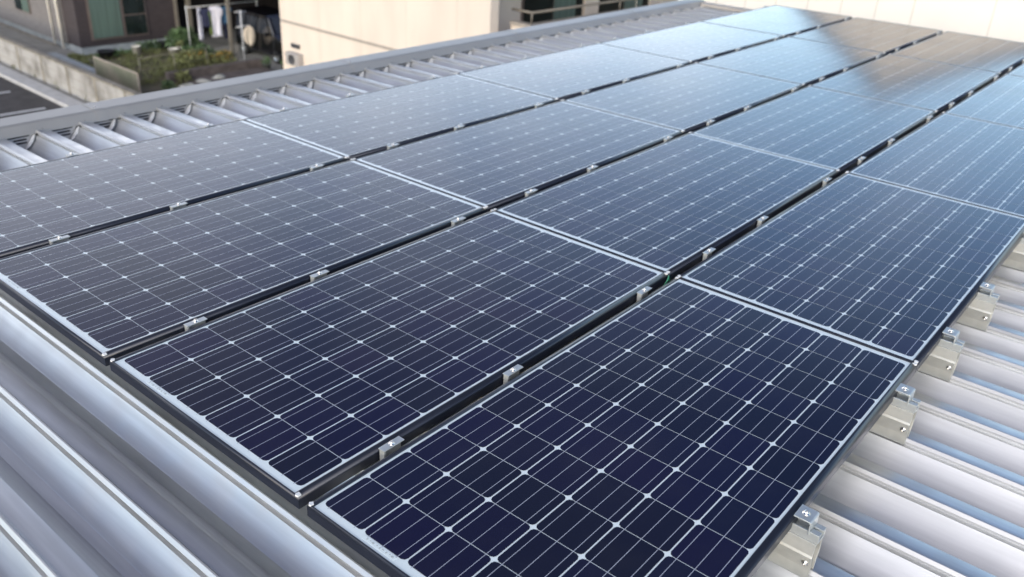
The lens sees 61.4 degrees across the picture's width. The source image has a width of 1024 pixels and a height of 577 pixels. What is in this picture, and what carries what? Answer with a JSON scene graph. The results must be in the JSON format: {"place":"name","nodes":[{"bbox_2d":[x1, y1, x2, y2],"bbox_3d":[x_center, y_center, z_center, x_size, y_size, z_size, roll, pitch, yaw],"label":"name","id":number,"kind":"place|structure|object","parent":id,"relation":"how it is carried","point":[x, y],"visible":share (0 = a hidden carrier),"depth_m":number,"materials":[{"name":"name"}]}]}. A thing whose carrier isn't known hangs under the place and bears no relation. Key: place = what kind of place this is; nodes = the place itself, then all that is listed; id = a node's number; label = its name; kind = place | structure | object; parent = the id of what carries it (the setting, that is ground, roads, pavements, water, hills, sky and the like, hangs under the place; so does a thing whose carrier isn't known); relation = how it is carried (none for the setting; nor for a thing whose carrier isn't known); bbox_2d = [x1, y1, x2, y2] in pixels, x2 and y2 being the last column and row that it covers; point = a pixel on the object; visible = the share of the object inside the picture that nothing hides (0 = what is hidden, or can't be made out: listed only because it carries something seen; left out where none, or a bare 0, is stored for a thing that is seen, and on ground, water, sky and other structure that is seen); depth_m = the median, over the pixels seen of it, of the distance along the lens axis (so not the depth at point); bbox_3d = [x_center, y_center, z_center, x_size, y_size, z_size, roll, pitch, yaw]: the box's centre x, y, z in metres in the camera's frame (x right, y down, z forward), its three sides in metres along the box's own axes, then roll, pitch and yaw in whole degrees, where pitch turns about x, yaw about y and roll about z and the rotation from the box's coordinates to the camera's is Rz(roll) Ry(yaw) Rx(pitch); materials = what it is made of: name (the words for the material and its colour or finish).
{"place":"outdoors","nodes":[
{"label":"outdoors","id":0,"kind":"place"},
{"bbox_2d":[0,76,63,117],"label":"parking lot","id":1,"kind":"structure","parent":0,"point":[17,98],"depth_m":27.78,"materials":[{"name":"grey asphalt"}]},
{"bbox_2d":[0,108,45,115],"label":"parking line","id":2,"kind":"object","parent":1,"relation":"on","point":[22,111],"visible":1,"depth_m":26.77,"materials":[{"name":"white paint"}]},
{"bbox_2d":[0,25,93,63],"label":"side path","id":3,"kind":"structure","parent":0,"point":[34,43],"depth_m":34.75,"materials":[{"name":"grey concrete"}]},
{"bbox_2d":[87,48,226,93],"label":"garden soil","id":4,"kind":"structure","parent":0,"point":[148,87],"depth_m":32.64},
{"bbox_2d":[48,52,95,73],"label":"pale planter wall","id":5,"kind":"structure","parent":4,"relation":"on","point":[73,62],"depth_m":31.47,"materials":[{"name":"concrete"}]},
{"bbox_2d":[68,53,88,62],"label":"garden plant","id":6,"kind":"object","parent":4,"relation":"on","point":[73,56],"visible":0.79,"depth_m":32.52,"materials":[{"name":"green plant"}]},
{"bbox_2d":[97,49,114,59],"bbox_3d":[-15.710,-9.058,33.370,0.648,0.318,0.648,24,34,35],"label":"plant pot","id":7,"kind":"object","parent":4,"relation":"on","point":[104,54],"visible":0.98,"depth_m":33.23,"materials":[{"name":"black plastic"}]},
{"bbox_2d":[89,47,132,58],"bbox_3d":[-15.616,-9.157,33.572,0.720,0.341,1.828,24,34,35],"label":"garden plant","id":8,"kind":"object","parent":4,"relation":"on","point":[116,52],"visible":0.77,"depth_m":33.66,"materials":[{"name":"green plant"}]},
{"bbox_2d":[131,45,140,57],"bbox_3d":[-14.722,-9.298,33.806,0.367,0.445,0.367,24,34,35],"label":"plant pot","id":9,"kind":"object","parent":4,"relation":"on","point":[136,49],"visible":0.93,"depth_m":33.70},
{"bbox_2d":[127,39,160,50],"bbox_3d":[-14.716,-9.818,34.759,0.606,0.522,1.671,24,34,35],"label":"garden plant","id":10,"kind":"object","parent":4,"relation":"on","point":[147,43],"visible":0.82,"depth_m":34.76,"materials":[{"name":"green plant"}]},
{"bbox_2d":[76,47,233,84],"bbox_3d":[-13.534,-8.563,32.735,5.785,0.302,5.502,24,34,35],"label":"ground cover","id":11,"kind":"object","parent":4,"relation":"on","point":[159,73],"visible":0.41,"depth_m":32.59,"materials":[{"name":"green plant"}]},
{"bbox_2d":[157,40,167,49],"bbox_3d":[-14.263,-9.930,35.236,0.518,0.318,0.518,24,34,35],"label":"plant pot","id":12,"kind":"object","parent":4,"relation":"on","point":[162,45],"visible":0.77,"depth_m":35.09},
{"bbox_2d":[160,79,175,89],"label":"garden plant","id":13,"kind":"object","parent":4,"relation":"on","point":[167,84],"visible":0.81,"depth_m":29.44,"materials":[{"name":"green plant"}]},
{"bbox_2d":[168,47,178,55],"bbox_3d":[-13.506,-9.447,34.415,0.432,0.276,0.432,24,34,35],"label":"plant pot","id":14,"kind":"object","parent":4,"relation":"on","point":[173,49],"visible":0.83,"depth_m":34.30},
{"bbox_2d":[173,40,184,50],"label":"potted plant","id":15,"kind":"object","parent":4,"relation":"on","point":[179,44],"visible":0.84,"depth_m":34.67,"materials":[{"name":"green plant"}]},
{"bbox_2d":[161,26,201,48],"bbox_3d":[-13.572,-10.306,35.390,1.598,0.925,1.276,-16,32,-32],"label":"green shrub","id":16,"kind":"object","parent":4,"relation":"on","point":[180,34],"visible":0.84,"depth_m":35.19,"materials":[{"name":"green plant"}]},
{"bbox_2d":[170,55,196,70],"bbox_3d":[-12.255,-8.354,32.031,0.978,0.628,0.961,-1,27,-8],"label":"garden plant","id":17,"kind":"object","parent":4,"relation":"on","point":[179,59],"visible":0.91,"depth_m":31.87,"materials":[{"name":"green plant"}]},
{"bbox_2d":[174,66,193,85],"bbox_3d":[-11.629,-7.481,30.359,0.637,0.646,0.688,24,34,35],"label":"garden plant","id":18,"kind":"object","parent":4,"relation":"on","point":[183,75],"visible":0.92,"depth_m":30.34,"materials":[{"name":"green plant"}]},
{"bbox_2d":[178,83,193,86],"bbox_3d":[-11.246,-6.980,29.848,0.833,0.326,0.458,11,28,15],"label":"garden stone","id":19,"kind":"object","parent":4,"relation":"on","point":[186,84],"visible":0.23,"depth_m":29.70,"materials":[{"name":"stone"}]},
{"bbox_2d":[138,42,237,79],"bbox_3d":[-11.944,-8.469,32.065,0.028,0.820,4.256,20,31,30],"label":"wire fence","id":20,"kind":"object","parent":4,"relation":"on","point":[188,61],"visible":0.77,"depth_m":31.67,"materials":[{"name":"grey metal"}]},
{"bbox_2d":[168,48,213,65],"bbox_3d":[-12.468,-9.056,33.480,1.507,0.548,1.856,24,34,35],"label":"flower bed plant","id":21,"kind":"object","parent":4,"relation":"on","point":[191,53],"visible":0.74,"depth_m":33.34,"materials":[{"name":"green plant"}]},
{"bbox_2d":[179,43,216,55],"bbox_3d":[-12.560,-9.486,34.253,1.254,0.600,1.728,24,34,35],"label":"garden plant","id":22,"kind":"object","parent":4,"relation":"on","point":[201,45],"visible":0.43,"depth_m":34.25,"materials":[{"name":"green plant"}]},
{"bbox_2d":[196,79,212,82],"bbox_3d":[-10.903,-7.270,30.471,0.774,0.304,0.501,9,28,12],"label":"garden stone","id":23,"kind":"object","parent":4,"relation":"on","point":[202,80],"visible":0.27,"depth_m":30.37,"materials":[{"name":"stone"}]},
{"bbox_2d":[210,74,225,78],"bbox_3d":[-10.597,-7.573,31.055,0.491,0.347,0.687,21,32,32],"label":"garden stone","id":24,"kind":"object","parent":4,"relation":"on","point":[219,76],"visible":0.39,"depth_m":30.92,"materials":[{"name":"grey stone"}]},
{"bbox_2d":[165,58,273,84],"bbox_3d":[-10.400,-7.787,31.333,1.500,0.420,3.850,24,34,35],"label":"garden edging","id":25,"kind":"object","parent":4,"relation":"on","point":[229,70],"visible":0.54,"depth_m":31.59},
{"bbox_2d":[211,49,236,62],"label":"flower bed plant","id":26,"kind":"object","parent":4,"relation":"on","point":[225,53],"visible":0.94,"depth_m":33.71,"materials":[{"name":"green plant"}]},
{"bbox_2d":[187,28,281,70],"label":"driveway","id":27,"kind":"structure","parent":0,"point":[221,41],"depth_m":36.02,"materials":[{"name":"grey concrete"}]},
{"bbox_2d":[185,0,256,45],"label":"laundry pole","id":28,"kind":"object","parent":27,"relation":"on","point":[209,5],"visible":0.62,"depth_m":35.05,"materials":[{"name":"white metal"}]},
{"bbox_2d":[197,8,203,40],"bbox_3d":[-12.719,-10.775,35.174,0.095,1.328,0.240,9,27,11],"label":"white towel","id":29,"kind":"object","parent":28,"relation":"hanging from","point":[200,29],"visible":1,"depth_m":35.16,"materials":[{"name":"fabric"}]},
{"bbox_2d":[200,9,210,27],"bbox_3d":[-12.537,-11.042,35.242,0.450,0.778,0.092,-20,35,-38],"label":"dark shirt","id":30,"kind":"object","parent":28,"relation":"hanging from","point":[204,14],"visible":1,"depth_m":35.23,"materials":[{"name":"blue fabric"}]},
{"bbox_2d":[208,12,212,35],"bbox_3d":[-12.411,-10.913,35.487,0.097,0.978,0.130,9,27,11],"label":"green cloth","id":31,"kind":"object","parent":28,"relation":"hanging from","point":[211,30],"visible":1,"depth_m":35.53,"materials":[{"name":"green fabric"}]},
{"bbox_2d":[208,6,222,37],"bbox_3d":[-12.235,-11.020,35.648,0.650,1.275,0.089,-16,33,-33],"label":"white shirt","id":32,"kind":"object","parent":28,"relation":"hanging from","point":[216,13],"visible":1,"depth_m":35.63,"materials":[{"name":"fabric"}]},
{"bbox_2d":[223,19,228,39],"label":"navy trousers","id":33,"kind":"object","parent":28,"relation":"hanging from","point":[226,31],"visible":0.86,"depth_m":36.21,"materials":[{"name":"fabric"}]},
{"bbox_2d":[221,6,231,24],"bbox_3d":[-11.940,-11.363,35.881,0.625,0.728,0.088,-20,35,-38],"label":"blue shirt","id":34,"kind":"object","parent":28,"relation":"hanging from","point":[224,16],"visible":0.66,"depth_m":35.85,"materials":[{"name":"fabric"}]},
{"bbox_2d":[225,0,234,55],"bbox_3d":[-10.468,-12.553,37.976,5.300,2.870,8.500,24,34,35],"label":"post","id":35,"kind":"object","parent":27,"relation":"on","point":[229,23],"visible":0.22,"depth_m":34.23,"materials":[{"name":"brown metal"}]},
{"bbox_2d":[236,10,249,60],"bbox_3d":[-10.565,-9.929,33.831,0.440,1.950,0.593,4,27,2],"label":"laundry stand","id":36,"kind":"object","parent":27,"relation":"on","point":[240,11],"visible":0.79,"depth_m":33.73,"materials":[{"name":"white metal"}]},
{"bbox_2d":[243,25,254,45],"bbox_3d":[-10.338,-9.940,33.945,0.500,0.828,0.091,-20,35,-38],"label":"beige towel","id":37,"kind":"object","parent":36,"relation":"hanging from","point":[249,35],"visible":1,"depth_m":33.92,"materials":[{"name":"beige fabric"}]},
{"bbox_2d":[235,5,282,63],"bbox_3d":[-9.552,-10.229,34.737,3.475,1.760,1.900,24,34,35],"label":"black car","id":38,"kind":"object","parent":27,"relation":"on","point":[263,21],"visible":0.6,"depth_m":34.14,"materials":[{"name":"paint"}]},
{"bbox_2d":[261,56,272,68],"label":"potted plant","id":39,"kind":"object","parent":27,"relation":"on","point":[266,64],"visible":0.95,"depth_m":32.65,"materials":[{"name":"green plant"}]},
{"bbox_2d":[279,0,676,68],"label":"cream house","id":40,"kind":"structure","parent":0,"point":[316,31],"depth_m":22.85,"materials":[{"name":"beige paint"}]},
{"bbox_2d":[521,0,582,22],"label":"window","id":41,"kind":"structure","parent":40,"relation":"in","point":[529,5],"depth_m":23.43,"materials":[{"name":"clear glass"}]},
{"bbox_2d":[598,0,647,12],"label":"window","id":42,"kind":"structure","parent":40,"relation":"in","point":[614,6],"depth_m":25.80,"materials":[{"name":"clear glass"}]},
{"bbox_2d":[636,0,1023,42],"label":"white gable house","id":43,"kind":"structure","parent":0,"point":[1001,19],"depth_m":10.56,"materials":[{"name":"white paint"}]},
{"label":"ground","id":44,"kind":"structure","parent":0,"visible":0},
{"bbox_2d":[0,64,83,106],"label":"kerb","id":45,"kind":"structure","parent":44,"relation":"on","point":[41,89],"depth_m":28.86,"materials":[{"name":"concrete"}]},
{"bbox_2d":[0,62,86,102],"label":"gutter strip","id":46,"kind":"object","parent":44,"relation":"on","point":[43,83],"depth_m":29.79,"materials":[{"name":"grey concrete"}]},
{"bbox_2d":[0,35,141,102],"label":"block wall","id":47,"kind":"structure","parent":44,"relation":"on","point":[73,80],"depth_m":28.78,"materials":[{"name":"concrete"}]},
{"bbox_2d":[93,56,140,92],"bbox_3d":[-13.261,-7.037,28.937,3.110,0.980,0.040,24,34,35],"label":"garden screen","id":48,"kind":"object","parent":44,"relation":"on","point":[118,74],"visible":0.73,"depth_m":28.79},
{"bbox_2d":[0,0,278,54],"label":"brown house","id":49,"kind":"structure","parent":44,"relation":"on","point":[85,27],"depth_m":34.74,"materials":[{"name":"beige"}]},
{"bbox_2d":[14,0,31,13],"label":"side window","id":50,"kind":"structure","parent":49,"relation":"in","point":[22,5],"depth_m":35.58,"materials":[{"name":"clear glass"}]},
{"bbox_2d":[85,0,148,40],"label":"window","id":51,"kind":"structure","parent":49,"relation":"in","point":[108,19],"depth_m":34.12,"materials":[{"name":"green glass"}]},
{"bbox_2d":[0,0,1023,576],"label":"roofed building","id":52,"kind":"structure","parent":44,"relation":"on","point":[106,472],"depth_m":2.31,"materials":[{"name":"metal"}]},
{"bbox_2d":[49,235,69,243],"bbox_3d":[-1.569,-0.114,3.013,0.022,0.149,0.072,23,33,34],"label":"clamp","id":53,"kind":"object","parent":52,"relation":"on","point":[59,239],"visible":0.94,"depth_m":2.98,"materials":[{"name":"silver metal"}]},
{"bbox_2d":[66,152,78,156],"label":"end clamp","id":54,"kind":"object","parent":52,"relation":"on","point":[70,154],"visible":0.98,"depth_m":3.75,"materials":[{"name":"silver metal"}]},
{"bbox_2d":[0,119,347,258],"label":"solar panel","id":55,"kind":"object","parent":54,"relation":"on","point":[42,204],"visible":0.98,"depth_m":3.55,"materials":[{"name":"blue glass"}]},
{"bbox_2d":[169,202,187,210],"bbox_3d":[-1.280,-0.261,3.329,0.022,0.149,0.072,23,33,34],"label":"clamp","id":56,"kind":"object","parent":52,"relation":"on","point":[178,205],"visible":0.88,"depth_m":3.30,"materials":[{"name":"silver metal"}]},
{"bbox_2d":[184,316,206,330],"bbox_3d":[-0.928,0.157,2.549,0.022,0.149,0.072,23,33,34],"label":"clamp","id":57,"kind":"object","parent":52,"relation":"on","point":[194,323],"visible":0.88,"depth_m":2.52,"materials":[{"name":"silver metal"}]},
{"bbox_2d":[309,164,323,170],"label":"clamp","id":58,"kind":"object","parent":52,"relation":"on","point":[316,166],"visible":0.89,"depth_m":3.76,"materials":[{"name":"silver metal"}]},
{"bbox_2d":[310,269,328,281],"bbox_3d":[-0.637,0.011,2.868,0.022,0.149,0.072,23,33,34],"label":"clamp","id":59,"kind":"object","parent":52,"relation":"on","point":[318,275],"visible":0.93,"depth_m":2.83,"materials":[{"name":"silver metal"}]},
{"bbox_2d":[0,159,485,365],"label":"solar panel","id":60,"kind":"object","parent":59,"relation":"on","point":[105,296],"visible":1,"depth_m":2.94,"materials":[{"name":"blue glass"}]},
{"bbox_2d":[378,436,403,459],"bbox_3d":[-0.290,0.430,2.081,0.022,0.149,0.072,23,33,34],"label":"clamp","id":61,"kind":"object","parent":52,"relation":"on","point":[390,447],"visible":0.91,"depth_m":2.05,"materials":[{"name":"metal"}]},
{"bbox_2d":[110,209,667,508],"bbox_3d":[-0.274,0.085,2.655,0.808,0.036,1.574,23,33,34],"label":"solar panel","id":62,"kind":"object","parent":61,"relation":"on","point":[301,396],"visible":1,"depth_m":2.45,"materials":[{"name":"blue glass"}]},
{"bbox_2d":[387,143,399,149],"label":"clamp","id":63,"kind":"object","parent":52,"relation":"on","point":[393,145],"visible":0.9,"depth_m":4.08,"materials":[{"name":"silver metal"}]},
{"bbox_2d":[451,216,465,225],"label":"clamp","id":64,"kind":"object","parent":52,"relation":"on","point":[458,220],"visible":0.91,"depth_m":3.30,"materials":[{"name":"silver metal"}]},
{"bbox_2d":[453,125,464,130],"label":"clamp","id":65,"kind":"object","parent":52,"relation":"on","point":[458,127],"visible":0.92,"depth_m":4.40,"materials":[{"name":"silver metal"}]},
{"bbox_2d":[503,364,522,383],"bbox_3d":[0.000,0.284,2.398,0.022,0.149,0.072,23,33,34],"label":"clamp","id":66,"kind":"object","parent":52,"relation":"on","point":[511,373],"visible":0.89,"depth_m":2.36,"materials":[{"name":"silver metal"}]},
{"bbox_2d":[525,189,536,196],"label":"clamp","id":67,"kind":"object","parent":52,"relation":"on","point":[530,192],"visible":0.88,"depth_m":3.61,"materials":[{"name":"silver metal"}]},
{"bbox_2d":[587,165,597,172],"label":"clamp","id":68,"kind":"object","parent":52,"relation":"on","point":[591,168],"visible":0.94,"depth_m":3.93,"materials":[{"name":"silver metal"}]},
{"bbox_2d":[353,100,682,212],"bbox_3d":[0.091,-0.692,4.219,0.808,0.036,1.575,23,33,34],"label":"solar panel","id":69,"kind":"object","parent":68,"relation":"on","point":[496,163],"visible":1,"depth_m":4.09,"materials":[{"name":"blue glass"}]},
{"bbox_2d":[636,286,651,301],"bbox_3d":[0.434,0.066,2.873,0.022,0.149,0.072,23,33,34],"label":"clamp","id":70,"kind":"object","parent":52,"relation":"on","point":[642,293],"visible":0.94,"depth_m":2.84,"materials":[{"name":"silver metal"}]},
{"bbox_2d":[663,136,672,141],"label":"clamp","id":71,"kind":"object","parent":52,"relation":"on","point":[668,138],"visible":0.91,"depth_m":4.40,"materials":[{"name":"silver metal"}]},
{"bbox_2d":[702,247,715,260],"bbox_3d":[0.720,-0.078,3.185,0.022,0.149,0.072,23,33,34],"label":"clamp","id":72,"kind":"object","parent":52,"relation":"on","point":[707,253],"visible":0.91,"depth_m":3.15,"materials":[{"name":"silver metal"}]},
{"bbox_2d":[706,120,714,125],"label":"clamp","id":73,"kind":"object","parent":52,"relation":"on","point":[710,122],"visible":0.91,"depth_m":4.71,"materials":[{"name":"silver metal"}]},
{"bbox_2d":[757,216,767,226],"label":"clamp","id":74,"kind":"object","parent":52,"relation":"on","point":[761,220],"visible":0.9,"depth_m":3.46,"materials":[{"name":"silver metal"}]},
{"bbox_2d":[494,132,838,281],"bbox_3d":[0.734,-0.423,3.757,0.808,0.036,1.575,23,33,34],"label":"solar panel","id":75,"kind":"object","parent":74,"relation":"on","point":[674,207],"visible":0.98,"depth_m":3.61,"materials":[{"name":"blue glass"}]},
{"bbox_2d":[767,504,825,576],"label":"roof bracket","id":76,"kind":"object","parent":52,"relation":"on","point":[796,550],"visible":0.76,"depth_m":1.92,"materials":[{"name":"metal"}]},
{"bbox_2d":[307,277,916,576],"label":"solar panel","id":77,"kind":"object","parent":76,"relation":"on","point":[677,427],"visible":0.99,"depth_m":2.06,"materials":[{"name":"blue glass"}]},
{"bbox_2d":[822,177,831,186],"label":"clamp","id":78,"kind":"object","parent":52,"relation":"on","point":[826,180],"visible":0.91,"depth_m":3.93,"materials":[{"name":"silver metal"}]},
{"bbox_2d":[857,156,865,164],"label":"clamp","id":79,"kind":"object","parent":52,"relation":"on","point":[860,159],"visible":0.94,"depth_m":4.24,"materials":[{"name":"silver metal"}]},
{"bbox_2d":[887,138,895,146],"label":"clamp","id":80,"kind":"object","parent":52,"relation":"on","point":[890,141],"visible":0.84,"depth_m":4.55,"materials":[{"name":"silver metal"}]},
{"bbox_2d":[869,383,920,444],"bbox_3d":[1.058,0.338,2.426,0.145,0.170,0.053,23,33,34],"label":"roof bracket","id":81,"kind":"object","parent":52,"relation":"on","point":[895,421],"visible":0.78,"depth_m":2.40,"materials":[{"name":"silver metal"}]},
{"bbox_2d":[918,327,964,381],"bbox_3d":[1.343,0.195,2.738,0.145,0.170,0.053,23,33,34],"label":"roof bracket","id":82,"kind":"object","parent":52,"relation":"on","point":[941,361],"visible":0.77,"depth_m":2.71,"materials":[{"name":"silver metal"}]},
{"bbox_2d":[956,282,999,330],"bbox_3d":[1.629,0.050,3.052,0.145,0.170,0.053,23,33,34],"label":"roof bracket","id":83,"kind":"object","parent":52,"relation":"on","point":[978,312],"visible":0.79,"depth_m":3.02,"materials":[{"name":"silver metal"}]},
{"bbox_2d":[678,172,1023,372],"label":"solar panel","id":84,"kind":"object","parent":83,"relation":"on","point":[904,273],"visible":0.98,"depth_m":3.14,"materials":[{"name":"blue glass"}]},
{"bbox_2d":[1002,232,1023,270],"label":"roof bracket","id":85,"kind":"object","parent":52,"relation":"on","point":[1015,259],"visible":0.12,"depth_m":3.52,"materials":[{"name":"silver metal"}]},
{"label":"mid clamp","id":86,"kind":"object","parent":52,"relation":"on","visible":0},
{"bbox_2d":[810,53,1000,115],"bbox_3d":[2.748,-1.435,5.961,0.808,0.036,1.574,23,33,34],"label":"solar panel","id":87,"kind":"object","parent":86,"relation":"on","point":[939,87],"visible":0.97,"depth_m":5.87,"materials":[{"name":"blue glass"}]},
{"bbox_2d":[944,74,1023,128],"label":"solar panel","id":88,"kind":"object","parent":86,"relation":"on","point":[1000,100],"visible":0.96,"depth_m":5.41,"materials":[{"name":"blue glass"}]},
{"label":"mid clamp","id":89,"kind":"object","parent":52,"relation":"on","visible":0},
{"bbox_2d":[1006,63,1023,76],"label":"solar panel","id":90,"kind":"object","parent":89,"relation":"on","point":[1018,71],"visible":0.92,"depth_m":6.36,"materials":[{"name":"blue glass"}]},
{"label":"mid clamp","id":91,"kind":"object","parent":52,"relation":"on","visible":0},
{"bbox_2d":[691,85,936,176],"bbox_3d":[1.741,-0.928,4.859,0.808,0.036,1.574,23,33,34],"label":"solar panel","id":92,"kind":"object","parent":91,"relation":"on","point":[842,132],"visible":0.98,"depth_m":4.75,"materials":[{"name":"blue glass"}]},
{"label":"mid clamp","id":93,"kind":"object","parent":52,"relation":"on","visible":0},
{"bbox_2d":[890,31,1023,76],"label":"solar panel","id":94,"kind":"object","parent":93,"relation":"on","point":[1002,56],"visible":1,"depth_m":6.96,"materials":[{"name":"blue glass"}]},
{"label":"mid clamp","id":95,"kind":"object","parent":52,"relation":"on","visible":0},
{"bbox_2d":[696,36,884,87],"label":"solar panel","id":96,"kind":"object","parent":95,"relation":"on","point":[805,62],"visible":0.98,"depth_m":6.34,"materials":[{"name":"blue glass"}]},
{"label":"end clamp","id":97,"kind":"object","parent":52,"relation":"attached to","visible":0},
{"bbox_2d":[243,73,556,159],"bbox_3d":[-0.552,-0.963,4.682,0.808,0.036,1.575,23,33,34],"label":"solar panel","id":98,"kind":"object","parent":97,"relation":"on","point":[359,125],"visible":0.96,"depth_m":4.57,"materials":[{"name":"blue glass"}]},
{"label":"end clamp","id":99,"kind":"object","parent":52,"relation":"attached to","visible":0},
{"bbox_2d":[456,43,690,101],"bbox_3d":[0.456,-1.470,5.785,0.808,0.038,1.575,23,33,34],"label":"solar panel","id":100,"kind":"object","parent":99,"relation":"on","point":[567,74],"visible":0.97,"depth_m":5.68,"materials":[{"name":"blue glass"}]},
{"bbox_3d":[2.352,-0.313,3.842,0.145,0.170,0.053,23,33,34],"label":"roof bracket","id":101,"kind":"object","parent":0,"visible":0},
{"bbox_2d":[846,112,1023,216],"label":"solar panel","id":102,"kind":"object","parent":101,"relation":"on","point":[977,162],"visible":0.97,"depth_m":4.26,"materials":[{"name":"blue glass"}]},
{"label":"mid clamp","id":103,"kind":"object","parent":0,"visible":0},
{"bbox_2d":[562,62,803,134],"bbox_3d":[1.099,-1.199,5.322,0.808,0.038,1.575,23,33,34],"label":"solar panel","id":104,"kind":"object","parent":103,"relation":"on","point":[695,96],"visible":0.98,"depth_m":5.22,"materials":[{"name":"blue glass"}]},
{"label":"mid clamp","id":105,"kind":"object","parent":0,"visible":0},
{"bbox_2d":[789,17,942,54],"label":"solar panel","id":106,"kind":"object","parent":105,"relation":"on","point":[886,38],"visible":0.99,"depth_m":7.45,"materials":[{"name":"blue glass"}]},
{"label":"end clamp","id":107,"kind":"object","parent":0,"visible":0},
{"bbox_2d":[598,21,783,63],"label":"solar panel","id":108,"kind":"object","parent":107,"relation":"on","point":[698,41],"visible":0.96,"depth_m":6.81,"materials":[{"name":"blue glass"}]},
{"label":"end clamp","id":109,"kind":"object","parent":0,"visible":0},
{"bbox_2d":[701,5,851,37],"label":"solar panel","id":110,"kind":"object","parent":109,"relation":"on","point":[782,20],"visible":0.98,"depth_m":7.92,"materials":[{"name":"blue glass"}]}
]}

